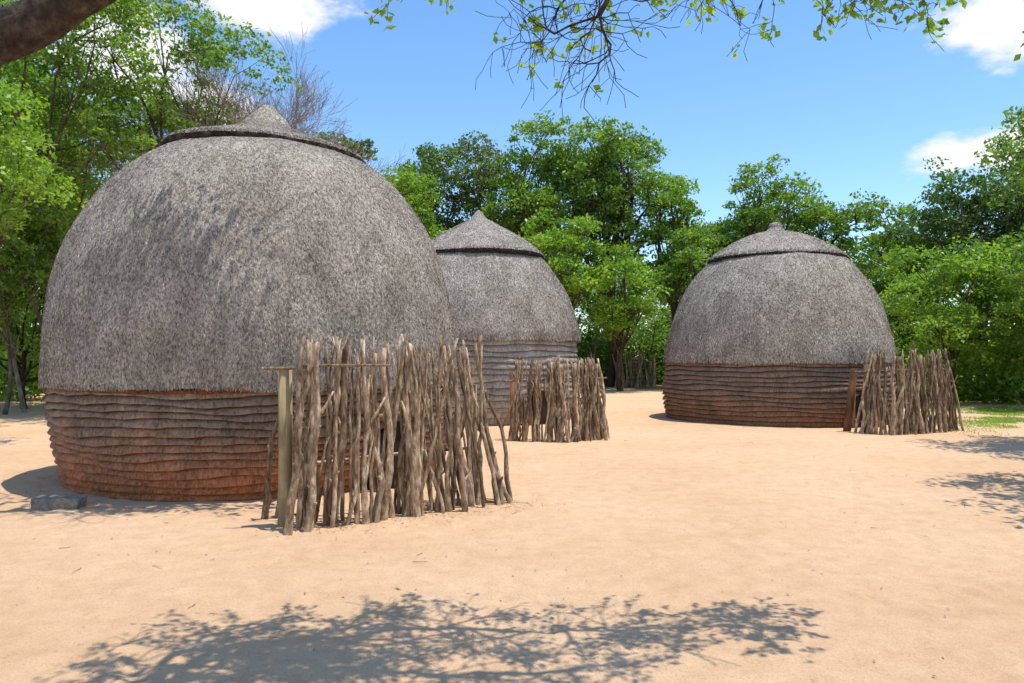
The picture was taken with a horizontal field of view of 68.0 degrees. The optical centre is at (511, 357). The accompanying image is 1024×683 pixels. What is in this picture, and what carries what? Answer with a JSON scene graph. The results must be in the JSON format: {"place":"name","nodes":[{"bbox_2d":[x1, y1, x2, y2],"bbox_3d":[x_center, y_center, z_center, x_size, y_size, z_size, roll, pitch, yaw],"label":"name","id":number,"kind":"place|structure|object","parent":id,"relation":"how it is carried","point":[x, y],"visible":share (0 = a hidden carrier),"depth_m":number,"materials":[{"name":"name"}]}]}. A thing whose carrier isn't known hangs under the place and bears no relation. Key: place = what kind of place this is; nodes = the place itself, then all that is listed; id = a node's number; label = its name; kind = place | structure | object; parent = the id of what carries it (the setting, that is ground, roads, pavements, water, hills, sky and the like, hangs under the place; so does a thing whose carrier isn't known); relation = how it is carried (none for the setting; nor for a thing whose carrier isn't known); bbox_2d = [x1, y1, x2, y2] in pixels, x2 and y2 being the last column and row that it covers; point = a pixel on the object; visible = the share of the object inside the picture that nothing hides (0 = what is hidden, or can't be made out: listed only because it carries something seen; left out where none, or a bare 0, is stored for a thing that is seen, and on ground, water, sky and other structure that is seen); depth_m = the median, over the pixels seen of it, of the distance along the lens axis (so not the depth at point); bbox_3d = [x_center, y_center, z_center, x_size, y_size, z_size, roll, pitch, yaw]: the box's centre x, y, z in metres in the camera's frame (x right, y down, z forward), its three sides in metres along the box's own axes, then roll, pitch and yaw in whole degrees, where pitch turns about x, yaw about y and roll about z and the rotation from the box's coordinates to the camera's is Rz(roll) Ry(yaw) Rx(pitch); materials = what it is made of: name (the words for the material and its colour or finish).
{"place":"outdoors","nodes":[
{"label":"outdoors","id":0,"kind":"place"},
{"bbox_2d":[0,378,1023,682],"bbox_3d":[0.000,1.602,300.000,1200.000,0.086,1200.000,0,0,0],"label":"ground","id":1,"kind":"structure","parent":0,"point":[682,550],"depth_m":5.66,"materials":[{"name":"beige sand"}]},
{"bbox_2d":[0,290,26,412],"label":"bare sapling","id":2,"kind":"object","parent":1,"relation":"on","point":[19,387],"visible":0.66,"depth_m":22.26,"materials":[{"name":"brown plant"}]},
{"bbox_2d":[0,247,54,408],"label":"broadleaf tree","id":3,"kind":"object","parent":1,"relation":"on","point":[33,347],"visible":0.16,"depth_m":23.53,"materials":[{"name":"green plant"}]},
{"bbox_2d":[6,216,48,413],"bbox_3d":[-14.033,-1.397,22.004,1.337,6.207,1.552,0,0,-24],"label":"bare sapling","id":4,"kind":"object","parent":1,"relation":"on","point":[34,306],"visible":0.36,"depth_m":21.78,"materials":[{"name":"brown plant"}]},
{"bbox_2d":[0,76,86,240],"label":"broadleaf tree","id":5,"kind":"object","parent":1,"relation":"on","point":[15,162],"visible":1,"depth_m":13.73,"materials":[{"name":"green plant"}]},
{"bbox_2d":[0,146,89,414],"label":"broadleaf tree","id":6,"kind":"object","parent":1,"relation":"on","point":[25,250],"visible":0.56,"depth_m":21.40,"materials":[{"name":"green plant"}]},
{"bbox_2d":[0,0,102,248],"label":"broadleaf tree","id":7,"kind":"object","parent":1,"relation":"on","point":[40,61],"visible":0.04,"depth_m":30.62,"materials":[{"name":"green plant"}]},
{"bbox_2d":[11,136,103,317],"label":"broadleaf tree","id":8,"kind":"object","parent":1,"relation":"on","point":[82,190],"visible":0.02,"depth_m":40.94,"materials":[{"name":"green plant"}]},
{"bbox_2d":[30,495,86,510],"bbox_3d":[-4.828,1.548,8.100,0.498,0.153,0.302,2,0,-7],"label":"stone slab","id":9,"kind":"object","parent":1,"relation":"on","point":[52,502],"depth_m":7.98,"materials":[{"name":"grey stone"}]},
{"bbox_2d":[0,31,173,302],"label":"broadleaf tree","id":10,"kind":"object","parent":1,"relation":"on","point":[67,137],"visible":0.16,"depth_m":23.62,"materials":[{"name":"green plant"}]},
{"bbox_2d":[0,0,191,245],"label":"broadleaf tree","id":11,"kind":"object","parent":1,"relation":"on","point":[63,149],"visible":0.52,"depth_m":20.46,"materials":[{"name":"green plant"}]},
{"bbox_2d":[0,0,301,169],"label":"broadleaf tree","id":12,"kind":"object","parent":1,"relation":"on","point":[217,57],"visible":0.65,"depth_m":21.45,"materials":[{"name":"green plant"}]},
{"bbox_2d":[62,21,411,203],"bbox_3d":[-7.784,-4.435,24.121,7.540,12.290,10.793,0,0,36],"label":"bare tree","id":13,"kind":"object","parent":1,"relation":"on","point":[298,117],"visible":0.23,"depth_m":22.78,"materials":[{"name":"brown plant"}]},
{"bbox_2d":[38,105,456,500],"bbox_3d":[-3.554,-0.994,10.976,5.539,5.289,5.459,0,0,0],"label":"thatched hut","id":14,"kind":"object","parent":1,"relation":"on","point":[199,277],"visible":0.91,"depth_m":8.63,"materials":[{"name":"grey plant"}]},
{"bbox_2d":[367,411,420,491],"bbox_3d":[-1.568,1.154,9.464,0.481,0.995,0.849,0,0,38],"label":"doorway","id":15,"kind":"structure","parent":14,"relation":"in","point":[398,431],"depth_m":9.35,"materials":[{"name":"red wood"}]},
{"bbox_2d":[306,131,377,161],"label":"broadleaf tree","id":16,"kind":"object","parent":1,"relation":"on","point":[361,147],"visible":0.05,"depth_m":32.89,"materials":[{"name":"green plant"}]},
{"bbox_2d":[261,332,512,535],"bbox_3d":[-1.151,0.695,7.770,2.763,1.911,1.089,0,0,-29],"label":"stick fence","id":17,"kind":"object","parent":1,"relation":"on","point":[409,496],"visible":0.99,"depth_m":7.49,"materials":[{"name":"brown wood"}]},
{"bbox_2d":[379,164,450,238],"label":"broadleaf tree","id":18,"kind":"object","parent":1,"relation":"on","point":[416,184],"visible":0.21,"depth_m":34.38,"materials":[{"name":"green plant"}]},
{"bbox_2d":[390,142,484,230],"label":"broadleaf tree","id":19,"kind":"object","parent":1,"relation":"on","point":[432,159],"visible":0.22,"depth_m":43.77,"materials":[{"name":"green plant"}]},
{"bbox_2d":[0,0,966,134],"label":"shade tree","id":20,"kind":"object","parent":1,"relation":"on","point":[28,27],"visible":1,"depth_m":4.37,"materials":[{"name":"green plant"}]},
{"bbox_2d":[439,130,533,230],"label":"broadleaf tree","id":21,"kind":"object","parent":1,"relation":"on","point":[480,174],"visible":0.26,"depth_m":44.64,"materials":[{"name":"green plant"}]},
{"bbox_2d":[431,210,580,425],"bbox_3d":[-0.885,-1.169,20.464,5.495,5.641,5.400,0,0,0],"label":"thatched hut","id":22,"kind":"object","parent":1,"relation":"on","point":[509,298],"visible":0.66,"depth_m":18.41,"materials":[{"name":"grey plant"}]},
{"bbox_2d":[529,385,547,425],"bbox_3d":[0.614,1.154,18.492,0.849,0.995,0.479,0,0,-36],"label":"doorway","id":23,"kind":"structure","parent":22,"relation":"in","point":[544,406],"depth_m":18.39,"materials":[{"name":"red wood"}]},
{"bbox_2d":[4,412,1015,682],"bbox_3d":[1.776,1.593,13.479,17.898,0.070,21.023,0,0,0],"label":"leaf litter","id":24,"kind":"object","parent":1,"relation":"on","point":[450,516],"visible":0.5,"depth_m":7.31,"materials":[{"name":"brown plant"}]},
{"bbox_2d":[0,295,1023,405],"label":"undergrowth","id":25,"kind":"object","parent":1,"relation":"on","point":[1001,378],"visible":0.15,"depth_m":28.22,"materials":[{"name":"green plant"}]},
{"bbox_2d":[479,109,596,276],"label":"broadleaf tree","id":26,"kind":"object","parent":1,"relation":"on","point":[519,199],"visible":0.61,"depth_m":40.87,"materials":[{"name":"green plant"}]},
{"bbox_2d":[504,352,609,442],"bbox_3d":[0.999,0.762,14.814,2.213,1.776,1.104,0,0,-21],"label":"stick fence","id":27,"kind":"object","parent":1,"relation":"on","point":[590,423],"visible":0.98,"depth_m":14.59,"materials":[{"name":"brown wood"}]},
{"bbox_2d":[518,207,615,311],"bbox_3d":[2.296,-2.753,36.215,5.502,9.153,5.577,0,0,0],"label":"broadleaf tree","id":28,"kind":"object","parent":1,"relation":"on","point":[575,282],"visible":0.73,"depth_m":35.47,"materials":[{"name":"green plant"}]},
{"bbox_2d":[577,326,605,362],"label":"bare sapling","id":29,"kind":"object","parent":1,"relation":"on","point":[596,346],"visible":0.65,"depth_m":42.87,"materials":[{"name":"brown plant"}]},
{"bbox_2d":[574,262,635,329],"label":"broadleaf tree","id":30,"kind":"object","parent":1,"relation":"on","point":[589,309],"visible":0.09,"depth_m":52.89,"materials":[{"name":"green plant"}]},
{"bbox_2d":[534,115,694,386],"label":"broadleaf tree","id":31,"kind":"object","parent":1,"relation":"on","point":[612,205],"visible":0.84,"depth_m":40.46,"materials":[{"name":"green plant"}]},
{"bbox_2d":[604,340,631,379],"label":"bare sapling","id":32,"kind":"object","parent":1,"relation":"on","point":[623,364],"visible":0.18,"depth_m":42.90,"materials":[{"name":"brown plant"}]},
{"bbox_2d":[584,240,673,390],"bbox_3d":[5.248,-1.858,37.012,5.311,7.280,5.751,0,0,0],"label":"broadleaf tree","id":33,"kind":"object","parent":1,"relation":"on","point":[621,311],"visible":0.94,"depth_m":35.86,"materials":[{"name":"green plant"}]},
{"bbox_2d":[612,351,655,387],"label":"stick fence","id":34,"kind":"object","parent":1,"relation":"on","point":[631,381],"visible":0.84,"depth_m":41.63,"materials":[{"name":"brown wood"}]},
{"bbox_2d":[632,316,660,384],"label":"bare sapling","id":35,"kind":"object","parent":1,"relation":"on","point":[654,333],"visible":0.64,"depth_m":43.48,"materials":[{"name":"brown plant"}]},
{"bbox_2d":[650,242,705,310],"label":"broadleaf tree","id":36,"kind":"object","parent":1,"relation":"on","point":[669,290],"visible":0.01,"depth_m":54.34,"materials":[{"name":"green plant"}]},
{"bbox_2d":[635,171,728,321],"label":"broadleaf tree","id":37,"kind":"object","parent":1,"relation":"on","point":[673,224],"visible":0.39,"depth_m":41.00,"materials":[{"name":"green plant"}]},
{"bbox_2d":[646,225,735,304],"bbox_3d":[9.329,-2.513,38.293,4.583,8.575,5.666,0,0,28],"label":"broadleaf tree","id":38,"kind":"object","parent":1,"relation":"on","point":[676,277],"visible":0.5,"depth_m":37.81,"materials":[{"name":"green plant"}]},
{"bbox_2d":[700,153,828,256],"bbox_3d":[13.039,-4.264,40.087,6.986,12.146,6.215,0,0,0],"label":"broadleaf tree","id":39,"kind":"object","parent":1,"relation":"on","point":[749,221],"visible":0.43,"depth_m":38.81,"materials":[{"name":"green plant"}]},
{"bbox_2d":[721,188,814,239],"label":"broadleaf tree","id":40,"kind":"object","parent":1,"relation":"on","point":[778,201],"visible":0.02,"depth_m":52.54,"materials":[{"name":"green plant"}]},
{"bbox_2d":[662,222,899,427],"bbox_3d":[7.056,-0.997,20.390,5.947,5.296,6.051,0,0,0],"label":"thatched hut","id":41,"kind":"object","parent":1,"relation":"on","point":[775,324],"visible":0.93,"depth_m":18.09,"materials":[{"name":"grey plant"}]},
{"bbox_2d":[852,387,879,427],"bbox_3d":[8.119,1.154,17.730,0.849,0.995,0.476,0,0,-21],"label":"doorway","id":42,"kind":"structure","parent":41,"relation":"in","point":[857,399],"depth_m":17.49,"materials":[{"name":"red wood"}]},
{"bbox_2d":[785,195,884,279],"bbox_3d":[16.636,-3.389,39.997,5.920,10.409,6.096,0,0,0],"label":"broadleaf tree","id":43,"kind":"object","parent":1,"relation":"on","point":[826,213],"visible":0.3,"depth_m":38.84,"materials":[{"name":"green plant"}]},
{"bbox_2d":[867,256,884,301],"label":"broadleaf tree","id":44,"kind":"object","parent":1,"relation":"on","point":[871,282],"visible":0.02,"depth_m":50.86,"materials":[{"name":"green plant"}]},
{"bbox_2d":[843,343,963,434],"bbox_3d":[8.681,0.645,16.432,2.802,2.030,1.065,0,0,-12],"label":"stick fence","id":45,"kind":"object","parent":1,"relation":"on","point":[915,421],"visible":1,"depth_m":16.18,"materials":[{"name":"brown wood"}]},
{"bbox_2d":[849,188,980,388],"bbox_3d":[17.294,-2.827,32.798,5.484,9.250,6.036,0,0,0],"label":"broadleaf tree","id":46,"kind":"object","parent":1,"relation":"on","point":[874,239],"visible":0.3,"depth_m":32.58,"materials":[{"name":"green plant"}]},
{"bbox_2d":[877,234,1023,395],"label":"broadleaf tree","id":47,"kind":"object","parent":1,"relation":"on","point":[955,323],"visible":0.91,"depth_m":25.31,"materials":[{"name":"green plant"}]},
{"bbox_2d":[878,156,1023,341],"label":"broadleaf tree","id":48,"kind":"object","parent":1,"relation":"on","point":[969,216],"visible":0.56,"depth_m":30.33,"materials":[{"name":"green plant"}]},
{"bbox_2d":[962,223,1023,357],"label":"broadleaf tree","id":49,"kind":"object","parent":1,"relation":"on","point":[1008,241],"visible":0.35,"depth_m":25.33,"materials":[{"name":"green plant"}]},
{"bbox_2d":[966,180,1023,289],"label":"broadleaf tree","id":50,"kind":"object","parent":1,"relation":"on","point":[1021,196],"visible":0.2,"depth_m":29.52,"materials":[{"name":"green plant"}]},
{"bbox_2d":[974,106,1023,193],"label":"broadleaf tree","id":51,"kind":"object","parent":1,"relation":"on","point":[1012,126],"visible":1,"depth_m":14.29,"materials":[{"name":"green plant"}]},
{"bbox_2d":[975,133,1023,215],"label":"broadleaf tree","id":52,"kind":"object","parent":1,"relation":"on","point":[1015,155],"visible":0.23,"depth_m":42.42,"materials":[{"name":"green plant"}]},
{"bbox_2d":[984,236,1023,328],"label":"broadleaf tree","id":53,"kind":"object","parent":1,"relation":"on","point":[1012,306],"visible":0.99,"depth_m":23.34,"materials":[{"name":"green plant"}]},
{"bbox_2d":[1014,31,1023,60],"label":"broadleaf tree","id":54,"kind":"object","parent":1,"relation":"on","point":[1017,56],"visible":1,"depth_m":9.90,"materials":[{"name":"green plant"}]},
{"bbox_2d":[9,0,1023,353],"label":"sky","id":55,"kind":"structure","parent":0,"point":[853,111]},
{"bbox_2d":[878,401,1023,444],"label":"grass","id":56,"kind":"structure","parent":0,"point":[997,411],"depth_m":20.05,"materials":[{"name":"green plant"}]}
]}

